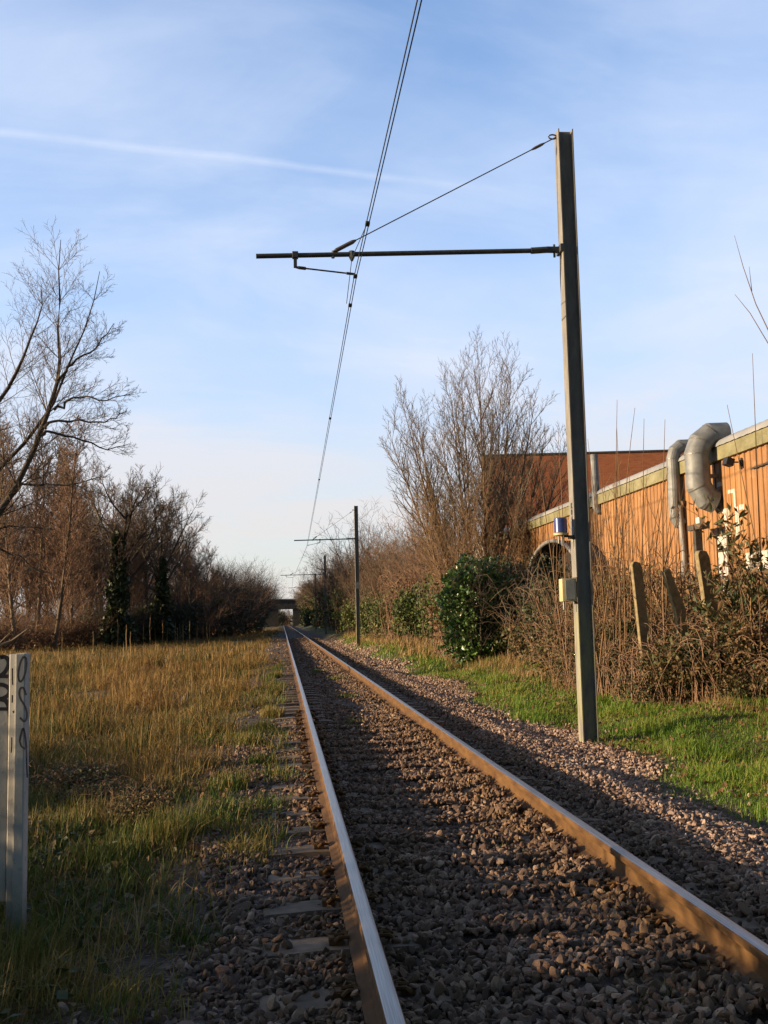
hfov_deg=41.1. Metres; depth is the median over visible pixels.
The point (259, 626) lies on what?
dark scrub
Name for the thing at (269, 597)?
dark scrub
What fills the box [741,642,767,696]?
bramble bush
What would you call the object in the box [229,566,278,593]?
dark scrub
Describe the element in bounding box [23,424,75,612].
bare tree
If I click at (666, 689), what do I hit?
bramble bush
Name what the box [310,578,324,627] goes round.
ivy clad tree
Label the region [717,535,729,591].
white board
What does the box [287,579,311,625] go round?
ivy clad tree
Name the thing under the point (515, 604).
bramble bush
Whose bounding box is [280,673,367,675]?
sleeper
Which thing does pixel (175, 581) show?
bare tree
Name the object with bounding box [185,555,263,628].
dark scrub
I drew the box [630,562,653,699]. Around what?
concrete post
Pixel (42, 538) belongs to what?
bare tree
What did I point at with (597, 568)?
bare whip
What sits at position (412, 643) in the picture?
straw grass
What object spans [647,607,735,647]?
bramble bush
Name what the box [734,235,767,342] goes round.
tall sapling
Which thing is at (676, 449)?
narrow duct
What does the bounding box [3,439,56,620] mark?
bare tree
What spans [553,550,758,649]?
bramble bush
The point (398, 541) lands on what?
hedge shrub
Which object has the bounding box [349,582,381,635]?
hedge bush
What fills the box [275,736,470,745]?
sleeper
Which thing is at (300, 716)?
sleeper
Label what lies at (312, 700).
sleeper
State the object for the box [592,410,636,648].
bare whip
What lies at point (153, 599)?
dark scrub
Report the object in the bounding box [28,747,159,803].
bramble bush
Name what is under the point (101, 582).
broad tree
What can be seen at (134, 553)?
broad tree
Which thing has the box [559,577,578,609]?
junction box
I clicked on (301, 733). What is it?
sleeper
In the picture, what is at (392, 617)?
hedge bush
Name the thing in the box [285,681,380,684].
sleeper
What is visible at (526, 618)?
bramble bush
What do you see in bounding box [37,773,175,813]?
bramble bush
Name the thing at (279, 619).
dark scrub
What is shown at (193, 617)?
dark scrub
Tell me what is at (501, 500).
multi stemmed tree
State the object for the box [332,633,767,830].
verge grass
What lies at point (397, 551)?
bare thicket tree
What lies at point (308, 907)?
sleeper
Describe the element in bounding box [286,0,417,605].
contact wire
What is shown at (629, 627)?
bramble bush
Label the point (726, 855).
ballast stones
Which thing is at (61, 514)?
bare tree
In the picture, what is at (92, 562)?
bare tree
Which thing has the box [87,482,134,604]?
bare tree
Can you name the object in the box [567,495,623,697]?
bare whip
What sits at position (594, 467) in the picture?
vent pipe
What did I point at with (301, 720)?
sleeper
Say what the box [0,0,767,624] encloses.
sky
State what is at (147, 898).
dead thatch
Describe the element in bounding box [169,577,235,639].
dark scrub
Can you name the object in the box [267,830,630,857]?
sleeper
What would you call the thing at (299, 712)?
sleeper
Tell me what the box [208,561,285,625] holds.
dark scrub
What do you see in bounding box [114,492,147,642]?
bare tree
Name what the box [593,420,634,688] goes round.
bare whip
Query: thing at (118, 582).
ivy clad tree
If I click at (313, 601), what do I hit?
hedge bush
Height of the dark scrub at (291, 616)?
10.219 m
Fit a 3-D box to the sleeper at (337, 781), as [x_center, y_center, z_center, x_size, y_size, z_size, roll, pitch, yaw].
[0.194,2.556,9.348,2.520,0.296,0.280,-1,-6,-6]
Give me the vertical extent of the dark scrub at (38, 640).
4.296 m
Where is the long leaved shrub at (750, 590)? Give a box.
[671,353,767,670]
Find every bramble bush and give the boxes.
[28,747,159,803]
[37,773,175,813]
[79,775,199,830]
[466,567,620,662]
[475,553,607,659]
[476,594,554,661]
[502,603,612,679]
[504,598,569,660]
[510,585,607,640]
[524,600,612,643]
[524,640,575,690]
[533,613,619,686]
[536,552,688,641]
[540,604,692,658]
[550,582,696,621]
[550,657,612,695]
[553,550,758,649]
[562,626,765,706]
[567,609,693,655]
[575,631,663,696]
[609,552,767,641]
[623,614,767,702]
[629,576,766,653]
[631,632,767,705]
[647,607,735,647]
[671,602,767,640]
[674,603,767,697]
[688,573,767,630]
[703,662,767,704]
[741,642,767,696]
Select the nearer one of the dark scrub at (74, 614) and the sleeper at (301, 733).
the sleeper at (301, 733)
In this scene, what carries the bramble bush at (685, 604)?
on the ground at (310, 631)
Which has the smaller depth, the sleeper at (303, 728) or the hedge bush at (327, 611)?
the sleeper at (303, 728)
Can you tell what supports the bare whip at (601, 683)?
on the ground at (310, 631)
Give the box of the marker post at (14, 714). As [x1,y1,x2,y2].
[0,653,29,940]
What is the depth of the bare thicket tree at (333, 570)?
97.48 m
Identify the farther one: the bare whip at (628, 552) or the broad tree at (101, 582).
the broad tree at (101, 582)
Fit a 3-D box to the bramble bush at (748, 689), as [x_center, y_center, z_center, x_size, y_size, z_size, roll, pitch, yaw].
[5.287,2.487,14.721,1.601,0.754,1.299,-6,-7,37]
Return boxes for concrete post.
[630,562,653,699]
[661,568,686,640]
[694,550,718,635]
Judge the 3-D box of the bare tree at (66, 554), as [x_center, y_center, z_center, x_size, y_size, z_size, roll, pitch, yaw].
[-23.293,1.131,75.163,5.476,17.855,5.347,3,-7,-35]
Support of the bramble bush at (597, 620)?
on the ground at (310, 631)
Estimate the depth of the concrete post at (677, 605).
16.36 m
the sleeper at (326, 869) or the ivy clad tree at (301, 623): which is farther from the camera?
the ivy clad tree at (301, 623)
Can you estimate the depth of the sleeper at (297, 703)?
18.44 m
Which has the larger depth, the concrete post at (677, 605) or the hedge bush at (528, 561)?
the hedge bush at (528, 561)
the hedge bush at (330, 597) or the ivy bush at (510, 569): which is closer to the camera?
the ivy bush at (510, 569)
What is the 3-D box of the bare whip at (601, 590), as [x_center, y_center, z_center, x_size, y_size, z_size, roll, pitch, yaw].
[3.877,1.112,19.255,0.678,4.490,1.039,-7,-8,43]
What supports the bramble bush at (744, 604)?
on the ground at (310, 631)
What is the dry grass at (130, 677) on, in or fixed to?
on the ground at (310, 631)
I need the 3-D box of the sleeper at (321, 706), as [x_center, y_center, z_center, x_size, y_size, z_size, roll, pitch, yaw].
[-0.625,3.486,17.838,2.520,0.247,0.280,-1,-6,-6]
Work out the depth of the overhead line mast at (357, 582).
54.06 m
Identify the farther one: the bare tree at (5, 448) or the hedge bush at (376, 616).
the bare tree at (5, 448)
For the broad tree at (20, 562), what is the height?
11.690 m
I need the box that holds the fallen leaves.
[0,665,767,1023]
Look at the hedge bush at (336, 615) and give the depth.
81.06 m
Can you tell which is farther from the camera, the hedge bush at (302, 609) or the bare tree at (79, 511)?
the hedge bush at (302, 609)
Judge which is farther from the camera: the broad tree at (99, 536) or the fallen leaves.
the broad tree at (99, 536)
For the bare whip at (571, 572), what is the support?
on the ground at (310, 631)
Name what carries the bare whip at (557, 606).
on the ground at (310, 631)
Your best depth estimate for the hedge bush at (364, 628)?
57.59 m
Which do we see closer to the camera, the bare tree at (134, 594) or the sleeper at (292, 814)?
the sleeper at (292, 814)
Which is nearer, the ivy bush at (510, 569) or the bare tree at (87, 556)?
the ivy bush at (510, 569)
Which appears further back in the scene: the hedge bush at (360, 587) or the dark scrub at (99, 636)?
the dark scrub at (99, 636)
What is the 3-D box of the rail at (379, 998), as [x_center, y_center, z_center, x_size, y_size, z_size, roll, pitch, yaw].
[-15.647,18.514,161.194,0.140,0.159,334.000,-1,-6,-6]
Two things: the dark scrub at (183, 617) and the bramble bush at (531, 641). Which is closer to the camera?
the bramble bush at (531, 641)
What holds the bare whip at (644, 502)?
on the ground at (310, 631)
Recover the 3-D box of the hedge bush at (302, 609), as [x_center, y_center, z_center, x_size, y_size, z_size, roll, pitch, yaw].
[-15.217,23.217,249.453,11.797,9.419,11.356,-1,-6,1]
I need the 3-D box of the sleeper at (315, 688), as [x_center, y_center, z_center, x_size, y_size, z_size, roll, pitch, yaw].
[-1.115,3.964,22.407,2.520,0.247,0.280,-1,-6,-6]
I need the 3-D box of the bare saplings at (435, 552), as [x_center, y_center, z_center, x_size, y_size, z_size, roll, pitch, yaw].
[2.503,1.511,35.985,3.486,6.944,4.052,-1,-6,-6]
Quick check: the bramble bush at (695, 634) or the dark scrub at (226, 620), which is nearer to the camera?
the bramble bush at (695, 634)
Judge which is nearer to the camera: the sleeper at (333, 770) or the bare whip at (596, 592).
the sleeper at (333, 770)
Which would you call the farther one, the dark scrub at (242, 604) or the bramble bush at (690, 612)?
the dark scrub at (242, 604)
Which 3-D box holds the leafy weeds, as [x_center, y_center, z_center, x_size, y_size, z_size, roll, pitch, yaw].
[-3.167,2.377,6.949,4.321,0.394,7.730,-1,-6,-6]
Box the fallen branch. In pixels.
[0,628,27,646]
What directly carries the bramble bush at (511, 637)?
on the ground at (310, 631)
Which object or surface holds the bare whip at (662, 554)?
on the ground at (310, 631)
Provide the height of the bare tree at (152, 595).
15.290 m
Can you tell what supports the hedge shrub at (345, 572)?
on the ground at (310, 631)
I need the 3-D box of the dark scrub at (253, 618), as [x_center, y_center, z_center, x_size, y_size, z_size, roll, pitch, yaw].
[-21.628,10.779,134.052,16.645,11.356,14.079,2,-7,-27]
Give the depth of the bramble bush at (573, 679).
18.45 m
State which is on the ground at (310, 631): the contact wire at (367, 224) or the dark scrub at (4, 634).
the dark scrub at (4, 634)
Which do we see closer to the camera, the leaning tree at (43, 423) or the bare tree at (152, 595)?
the leaning tree at (43, 423)
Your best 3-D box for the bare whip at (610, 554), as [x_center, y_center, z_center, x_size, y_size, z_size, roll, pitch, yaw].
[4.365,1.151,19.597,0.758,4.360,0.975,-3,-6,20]
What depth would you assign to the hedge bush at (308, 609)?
202.63 m
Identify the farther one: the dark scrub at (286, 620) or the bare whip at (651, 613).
the dark scrub at (286, 620)
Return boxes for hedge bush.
[297,588,312,622]
[298,600,305,622]
[305,580,321,624]
[305,595,319,619]
[310,583,335,628]
[314,582,332,629]
[318,581,340,628]
[322,569,359,633]
[322,586,340,630]
[328,582,354,633]
[333,586,368,634]
[338,568,382,633]
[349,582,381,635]
[350,592,380,639]
[352,567,421,634]
[364,585,407,639]
[370,575,432,640]
[372,561,430,637]
[383,563,442,643]
[407,572,457,647]
[416,574,470,658]
[432,547,529,650]
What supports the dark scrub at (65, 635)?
on the ground at (310, 631)
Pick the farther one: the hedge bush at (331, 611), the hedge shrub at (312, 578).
the hedge shrub at (312, 578)
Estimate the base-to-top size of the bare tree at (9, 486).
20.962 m
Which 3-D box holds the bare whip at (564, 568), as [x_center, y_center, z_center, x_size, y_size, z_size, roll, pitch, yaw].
[3.984,0.945,21.240,0.939,5.434,0.474,-3,-6,19]
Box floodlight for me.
[722,457,742,466]
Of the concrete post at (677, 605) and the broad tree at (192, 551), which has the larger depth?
the broad tree at (192, 551)
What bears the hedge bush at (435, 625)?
on the ground at (310, 631)
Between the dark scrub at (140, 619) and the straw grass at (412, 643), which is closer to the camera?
the straw grass at (412, 643)
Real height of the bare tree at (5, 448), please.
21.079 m
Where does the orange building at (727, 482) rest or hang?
on the ground at (310, 631)
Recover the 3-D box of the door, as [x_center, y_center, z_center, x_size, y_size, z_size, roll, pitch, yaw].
[2.326,0.972,12.780,0.120,0.245,0.006,-1,-6,-6]
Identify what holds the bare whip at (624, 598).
on the ground at (310, 631)
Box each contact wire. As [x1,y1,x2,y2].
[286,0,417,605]
[292,0,421,585]
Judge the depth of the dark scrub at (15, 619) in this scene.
82.37 m
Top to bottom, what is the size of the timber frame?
3.230 m
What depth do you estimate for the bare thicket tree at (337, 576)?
77.98 m
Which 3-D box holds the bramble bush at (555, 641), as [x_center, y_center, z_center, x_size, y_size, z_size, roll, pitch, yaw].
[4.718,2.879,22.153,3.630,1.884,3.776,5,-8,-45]
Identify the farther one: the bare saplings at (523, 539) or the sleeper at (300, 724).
the bare saplings at (523, 539)
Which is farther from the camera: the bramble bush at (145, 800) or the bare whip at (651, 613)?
the bare whip at (651, 613)
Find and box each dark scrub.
[0,585,64,645]
[0,595,36,647]
[0,600,42,652]
[1,595,69,651]
[13,579,102,645]
[18,590,91,648]
[42,585,105,642]
[42,590,119,647]
[63,587,140,645]
[80,593,160,642]
[96,578,184,642]
[131,577,207,640]
[131,583,196,638]
[148,579,221,640]
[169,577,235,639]
[170,549,276,637]
[173,571,252,638]
[184,577,229,602]
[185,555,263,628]
[193,555,269,634]
[195,556,269,635]
[203,558,280,627]
[203,559,280,633]
[207,555,282,631]
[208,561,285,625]
[209,562,280,629]
[209,564,285,629]
[224,566,287,627]
[225,561,286,631]
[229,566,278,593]
[236,573,284,627]
[278,609,286,625]
[279,609,287,625]
[283,611,290,625]
[284,594,292,624]
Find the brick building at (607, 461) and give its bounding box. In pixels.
[484,449,683,531]
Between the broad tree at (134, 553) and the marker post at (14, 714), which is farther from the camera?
the broad tree at (134, 553)
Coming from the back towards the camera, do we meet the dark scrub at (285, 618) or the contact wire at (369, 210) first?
the dark scrub at (285, 618)
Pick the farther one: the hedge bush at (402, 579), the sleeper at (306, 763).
the hedge bush at (402, 579)
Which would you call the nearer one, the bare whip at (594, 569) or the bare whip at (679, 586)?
the bare whip at (679, 586)
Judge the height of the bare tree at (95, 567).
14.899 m
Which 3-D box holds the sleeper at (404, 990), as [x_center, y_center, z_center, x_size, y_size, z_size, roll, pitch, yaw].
[0.719,2.004,4.123,2.520,0.296,0.280,-1,-6,-6]
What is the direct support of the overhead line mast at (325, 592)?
on the ground at (310, 631)
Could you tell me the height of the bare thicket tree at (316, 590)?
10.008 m
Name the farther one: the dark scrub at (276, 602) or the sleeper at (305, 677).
the dark scrub at (276, 602)
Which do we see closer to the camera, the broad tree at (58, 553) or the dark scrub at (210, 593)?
the broad tree at (58, 553)
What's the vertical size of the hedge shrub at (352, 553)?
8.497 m
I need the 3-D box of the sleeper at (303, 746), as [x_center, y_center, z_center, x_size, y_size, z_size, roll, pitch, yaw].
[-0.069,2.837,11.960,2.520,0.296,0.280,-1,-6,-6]
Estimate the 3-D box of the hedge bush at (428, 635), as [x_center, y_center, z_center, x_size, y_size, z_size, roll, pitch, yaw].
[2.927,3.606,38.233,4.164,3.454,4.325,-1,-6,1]
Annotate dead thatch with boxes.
[0,729,261,1023]
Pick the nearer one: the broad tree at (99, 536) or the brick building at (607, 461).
the brick building at (607, 461)
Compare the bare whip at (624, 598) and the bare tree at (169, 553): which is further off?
the bare tree at (169, 553)
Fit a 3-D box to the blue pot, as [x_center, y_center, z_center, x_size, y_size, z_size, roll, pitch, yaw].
[2.266,0.249,12.911,0.266,0.352,0.192,-1,-6,-6]
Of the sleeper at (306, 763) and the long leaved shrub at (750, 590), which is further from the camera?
the long leaved shrub at (750, 590)
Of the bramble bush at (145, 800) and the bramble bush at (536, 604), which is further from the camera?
the bramble bush at (536, 604)
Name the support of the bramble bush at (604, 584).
on the ground at (310, 631)
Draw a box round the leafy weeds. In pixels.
[0,774,220,1023]
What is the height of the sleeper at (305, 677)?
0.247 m
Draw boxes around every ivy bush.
[424,552,530,665]
[434,542,571,644]
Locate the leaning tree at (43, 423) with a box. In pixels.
[0,216,146,579]
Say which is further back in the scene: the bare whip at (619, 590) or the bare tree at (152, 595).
the bare tree at (152, 595)
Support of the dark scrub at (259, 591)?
on the ground at (310, 631)
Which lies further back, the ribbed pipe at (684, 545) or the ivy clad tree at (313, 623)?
the ivy clad tree at (313, 623)
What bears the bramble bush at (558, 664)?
on the ground at (310, 631)
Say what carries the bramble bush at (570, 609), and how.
on the ground at (310, 631)
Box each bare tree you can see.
[0,407,38,618]
[0,411,85,645]
[0,418,31,603]
[0,420,45,651]
[0,432,32,620]
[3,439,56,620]
[15,466,51,614]
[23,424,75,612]
[27,410,98,649]
[43,442,113,647]
[44,445,99,620]
[55,450,93,609]
[55,465,106,643]
[72,481,110,615]
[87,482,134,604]
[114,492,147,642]
[131,488,155,607]
[149,501,178,594]
[159,525,195,633]
[171,514,191,590]
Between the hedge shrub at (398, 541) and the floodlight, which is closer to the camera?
the floodlight
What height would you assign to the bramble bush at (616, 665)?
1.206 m
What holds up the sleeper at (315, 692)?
on the ground at (310, 631)
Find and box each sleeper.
[259,960,728,1014]
[260,913,767,958]
[263,879,716,917]
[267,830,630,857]
[268,853,665,882]
[270,798,573,817]
[270,812,604,836]
[271,772,534,789]
[272,783,557,802]
[273,754,500,768]
[274,731,459,738]
[275,718,445,728]
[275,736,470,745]
[275,740,472,751]
[275,747,492,759]
[276,700,410,705]
[276,711,427,719]
[278,692,399,696]
[278,714,438,723]
[278,723,454,732]
[278,763,513,775]
[279,675,366,678]
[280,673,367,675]
[280,676,370,679]
[280,686,387,689]
[280,695,401,699]
[280,703,414,707]
[281,688,391,692]
[282,690,393,694]
[282,706,420,711]
[283,697,406,701]
[284,679,373,682]
[284,684,385,687]
[284,707,427,714]
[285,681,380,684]
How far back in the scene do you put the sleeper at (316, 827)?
7.34 m
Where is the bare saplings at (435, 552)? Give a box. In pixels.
[402,462,507,590]
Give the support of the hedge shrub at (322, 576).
on the ground at (310, 631)
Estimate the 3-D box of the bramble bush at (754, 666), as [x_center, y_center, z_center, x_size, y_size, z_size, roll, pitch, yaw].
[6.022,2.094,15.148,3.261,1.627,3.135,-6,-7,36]
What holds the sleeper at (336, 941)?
on the ground at (310, 631)
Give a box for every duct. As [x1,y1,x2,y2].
[666,439,687,528]
[684,422,730,512]
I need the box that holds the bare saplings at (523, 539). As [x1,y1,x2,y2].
[468,483,566,574]
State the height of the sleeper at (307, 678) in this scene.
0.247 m
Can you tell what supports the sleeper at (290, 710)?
on the ground at (310, 631)
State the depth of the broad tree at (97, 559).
97.83 m
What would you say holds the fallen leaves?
on the ground at (310, 631)
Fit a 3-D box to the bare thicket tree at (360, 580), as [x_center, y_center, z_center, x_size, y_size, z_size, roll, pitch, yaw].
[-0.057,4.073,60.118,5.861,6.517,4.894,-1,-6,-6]
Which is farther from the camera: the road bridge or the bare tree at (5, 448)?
the road bridge
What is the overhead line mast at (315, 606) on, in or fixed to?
on the ground at (310, 631)
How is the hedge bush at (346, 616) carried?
on the ground at (310, 631)
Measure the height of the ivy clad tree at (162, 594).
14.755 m
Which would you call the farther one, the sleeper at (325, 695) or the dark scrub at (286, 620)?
the dark scrub at (286, 620)
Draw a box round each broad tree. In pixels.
[0,504,61,612]
[0,505,43,623]
[14,515,87,619]
[34,505,111,607]
[54,512,123,641]
[81,506,133,598]
[101,507,156,603]
[105,519,176,603]
[147,522,206,594]
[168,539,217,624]
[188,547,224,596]
[208,566,237,592]
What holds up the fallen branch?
on the ground at (310, 631)
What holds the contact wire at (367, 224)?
attached to the overhead line mast at (566, 250)
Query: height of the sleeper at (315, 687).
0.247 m
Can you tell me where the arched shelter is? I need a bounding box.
[529,539,611,587]
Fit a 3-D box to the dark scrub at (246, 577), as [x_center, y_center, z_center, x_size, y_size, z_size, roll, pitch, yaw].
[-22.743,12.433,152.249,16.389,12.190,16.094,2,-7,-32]
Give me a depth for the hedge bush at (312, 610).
166.61 m
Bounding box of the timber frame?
[687,517,709,590]
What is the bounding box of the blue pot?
[553,517,574,545]
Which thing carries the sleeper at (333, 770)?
on the ground at (310, 631)
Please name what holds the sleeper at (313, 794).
on the ground at (310, 631)
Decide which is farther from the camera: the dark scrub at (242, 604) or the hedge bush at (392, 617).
the dark scrub at (242, 604)
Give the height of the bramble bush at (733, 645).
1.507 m
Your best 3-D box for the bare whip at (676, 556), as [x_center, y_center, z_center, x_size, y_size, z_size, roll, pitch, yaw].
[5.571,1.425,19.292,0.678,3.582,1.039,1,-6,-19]
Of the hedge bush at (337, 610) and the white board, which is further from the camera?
the hedge bush at (337, 610)
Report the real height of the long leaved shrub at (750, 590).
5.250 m
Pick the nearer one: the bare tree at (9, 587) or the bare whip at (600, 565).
the bare whip at (600, 565)
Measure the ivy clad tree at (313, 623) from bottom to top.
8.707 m
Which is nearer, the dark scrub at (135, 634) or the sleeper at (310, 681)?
the sleeper at (310, 681)
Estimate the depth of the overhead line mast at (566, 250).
13.10 m
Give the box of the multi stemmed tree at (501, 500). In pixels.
[377,324,568,574]
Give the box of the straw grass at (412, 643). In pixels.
[336,629,767,740]
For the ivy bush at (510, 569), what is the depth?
30.46 m
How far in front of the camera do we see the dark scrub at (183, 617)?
96.56 m
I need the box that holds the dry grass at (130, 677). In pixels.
[0,627,294,815]
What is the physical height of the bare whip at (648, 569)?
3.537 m
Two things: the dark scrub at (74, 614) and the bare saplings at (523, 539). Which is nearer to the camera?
the bare saplings at (523, 539)
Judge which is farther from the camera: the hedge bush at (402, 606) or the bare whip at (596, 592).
the hedge bush at (402, 606)
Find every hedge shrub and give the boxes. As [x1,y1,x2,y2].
[293,548,353,609]
[300,540,368,607]
[301,497,421,595]
[311,525,408,613]
[337,511,438,602]
[362,496,477,590]
[367,496,490,601]
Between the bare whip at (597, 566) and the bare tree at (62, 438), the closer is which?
the bare whip at (597, 566)
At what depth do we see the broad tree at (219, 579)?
127.74 m
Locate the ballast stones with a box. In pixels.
[0,635,767,1023]
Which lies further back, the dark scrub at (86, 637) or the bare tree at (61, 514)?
the bare tree at (61, 514)
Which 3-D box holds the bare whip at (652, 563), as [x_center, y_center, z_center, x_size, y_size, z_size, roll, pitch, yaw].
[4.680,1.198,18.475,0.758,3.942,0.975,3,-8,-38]
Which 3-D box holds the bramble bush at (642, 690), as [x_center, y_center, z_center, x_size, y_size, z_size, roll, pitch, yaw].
[4.206,2.478,15.749,2.918,1.456,2.805,-1,-6,-1]
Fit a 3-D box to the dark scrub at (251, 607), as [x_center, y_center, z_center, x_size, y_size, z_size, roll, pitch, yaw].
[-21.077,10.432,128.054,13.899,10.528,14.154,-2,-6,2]
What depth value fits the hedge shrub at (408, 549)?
52.08 m
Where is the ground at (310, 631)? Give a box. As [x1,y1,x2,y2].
[0,621,767,1023]
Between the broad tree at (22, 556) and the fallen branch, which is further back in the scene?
the broad tree at (22, 556)
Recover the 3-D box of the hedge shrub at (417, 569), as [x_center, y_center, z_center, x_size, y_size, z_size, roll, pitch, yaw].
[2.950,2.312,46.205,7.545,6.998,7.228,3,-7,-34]
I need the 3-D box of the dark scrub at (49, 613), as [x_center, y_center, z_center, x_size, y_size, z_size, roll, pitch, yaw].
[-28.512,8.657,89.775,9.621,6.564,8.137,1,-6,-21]
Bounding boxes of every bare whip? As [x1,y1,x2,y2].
[536,460,572,685]
[538,536,563,636]
[550,431,596,647]
[563,536,611,700]
[564,425,615,694]
[566,532,595,626]
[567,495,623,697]
[570,496,608,616]
[588,444,622,695]
[588,489,621,642]
[591,498,617,617]
[591,506,617,658]
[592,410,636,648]
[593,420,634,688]
[595,466,631,620]
[600,496,660,644]
[603,474,660,692]
[605,483,645,645]
[606,425,664,693]
[606,477,638,617]
[611,475,666,645]
[624,435,659,694]
[631,427,693,652]
[634,492,675,615]
[635,520,683,665]
[637,470,678,633]
[645,501,676,634]
[654,515,690,614]
[669,518,698,627]
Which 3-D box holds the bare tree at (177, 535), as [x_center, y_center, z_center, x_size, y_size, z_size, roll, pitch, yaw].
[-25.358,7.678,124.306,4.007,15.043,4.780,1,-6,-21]
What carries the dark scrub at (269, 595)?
on the ground at (310, 631)
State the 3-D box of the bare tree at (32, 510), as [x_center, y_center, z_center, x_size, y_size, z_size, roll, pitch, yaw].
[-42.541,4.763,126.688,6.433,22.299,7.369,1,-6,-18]
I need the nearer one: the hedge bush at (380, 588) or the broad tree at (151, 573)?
the hedge bush at (380, 588)
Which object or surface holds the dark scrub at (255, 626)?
on the ground at (310, 631)
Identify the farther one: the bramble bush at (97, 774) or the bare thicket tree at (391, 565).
the bare thicket tree at (391, 565)
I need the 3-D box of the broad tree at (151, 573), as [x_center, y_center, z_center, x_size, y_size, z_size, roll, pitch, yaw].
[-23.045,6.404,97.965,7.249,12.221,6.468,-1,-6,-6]
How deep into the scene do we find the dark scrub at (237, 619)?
115.98 m
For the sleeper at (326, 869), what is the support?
on the ground at (310, 631)
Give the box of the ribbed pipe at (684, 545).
[676,500,686,591]
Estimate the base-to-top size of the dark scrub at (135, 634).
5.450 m
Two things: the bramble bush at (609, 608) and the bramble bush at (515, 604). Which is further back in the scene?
the bramble bush at (515, 604)
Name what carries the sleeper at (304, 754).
on the ground at (310, 631)
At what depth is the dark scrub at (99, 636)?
82.99 m
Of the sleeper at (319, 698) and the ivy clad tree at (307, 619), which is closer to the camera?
the sleeper at (319, 698)
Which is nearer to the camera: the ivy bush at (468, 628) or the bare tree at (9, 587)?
the ivy bush at (468, 628)
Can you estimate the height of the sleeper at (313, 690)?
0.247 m
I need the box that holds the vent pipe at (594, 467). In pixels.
[590,454,600,514]
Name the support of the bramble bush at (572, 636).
on the ground at (310, 631)
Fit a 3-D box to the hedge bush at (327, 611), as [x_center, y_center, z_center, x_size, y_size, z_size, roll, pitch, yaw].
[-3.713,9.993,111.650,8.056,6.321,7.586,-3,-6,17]
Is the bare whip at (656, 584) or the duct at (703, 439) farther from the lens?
the duct at (703, 439)
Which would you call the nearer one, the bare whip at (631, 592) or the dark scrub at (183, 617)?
the bare whip at (631, 592)
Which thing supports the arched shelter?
attached to the orange building at (727, 482)
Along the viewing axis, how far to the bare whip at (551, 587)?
23.60 m
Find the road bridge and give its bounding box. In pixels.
[262,598,301,626]
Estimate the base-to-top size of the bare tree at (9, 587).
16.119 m
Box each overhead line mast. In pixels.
[256,128,598,741]
[281,555,326,633]
[294,506,360,645]
[294,573,316,628]
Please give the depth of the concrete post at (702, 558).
16.32 m
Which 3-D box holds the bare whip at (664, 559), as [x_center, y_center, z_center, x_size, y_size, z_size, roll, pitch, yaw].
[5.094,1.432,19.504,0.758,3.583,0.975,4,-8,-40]
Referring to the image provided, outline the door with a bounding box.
[565,580,574,599]
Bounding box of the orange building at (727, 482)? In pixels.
[491,419,767,592]
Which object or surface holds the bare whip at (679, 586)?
on the ground at (310, 631)
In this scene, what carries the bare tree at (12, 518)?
on the ground at (310, 631)
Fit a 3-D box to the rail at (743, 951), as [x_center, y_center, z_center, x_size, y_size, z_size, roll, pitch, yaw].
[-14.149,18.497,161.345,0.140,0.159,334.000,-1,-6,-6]
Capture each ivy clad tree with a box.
[62,453,198,646]
[92,485,211,642]
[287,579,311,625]
[293,586,305,625]
[301,578,320,626]
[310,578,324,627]
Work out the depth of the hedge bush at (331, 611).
95.61 m
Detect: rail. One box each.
[283,625,406,1023]
[288,625,767,990]
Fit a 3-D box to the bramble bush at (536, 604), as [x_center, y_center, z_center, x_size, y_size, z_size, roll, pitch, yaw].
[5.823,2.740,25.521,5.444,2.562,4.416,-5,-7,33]
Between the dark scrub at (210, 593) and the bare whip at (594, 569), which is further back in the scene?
the dark scrub at (210, 593)
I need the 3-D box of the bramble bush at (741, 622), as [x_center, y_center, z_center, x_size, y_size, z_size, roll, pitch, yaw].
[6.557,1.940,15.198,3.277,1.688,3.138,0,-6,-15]
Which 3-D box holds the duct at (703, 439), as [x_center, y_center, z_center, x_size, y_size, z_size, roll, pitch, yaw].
[6.676,-0.921,21.174,0.924,1.883,0.512,-1,-6,-6]
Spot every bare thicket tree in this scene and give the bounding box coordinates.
[299,547,359,627]
[326,538,377,587]
[330,542,408,600]
[334,526,418,607]
[362,518,457,586]
[365,530,431,575]
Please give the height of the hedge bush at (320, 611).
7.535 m
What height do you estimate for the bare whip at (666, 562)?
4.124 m
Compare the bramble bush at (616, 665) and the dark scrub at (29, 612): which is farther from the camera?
the dark scrub at (29, 612)

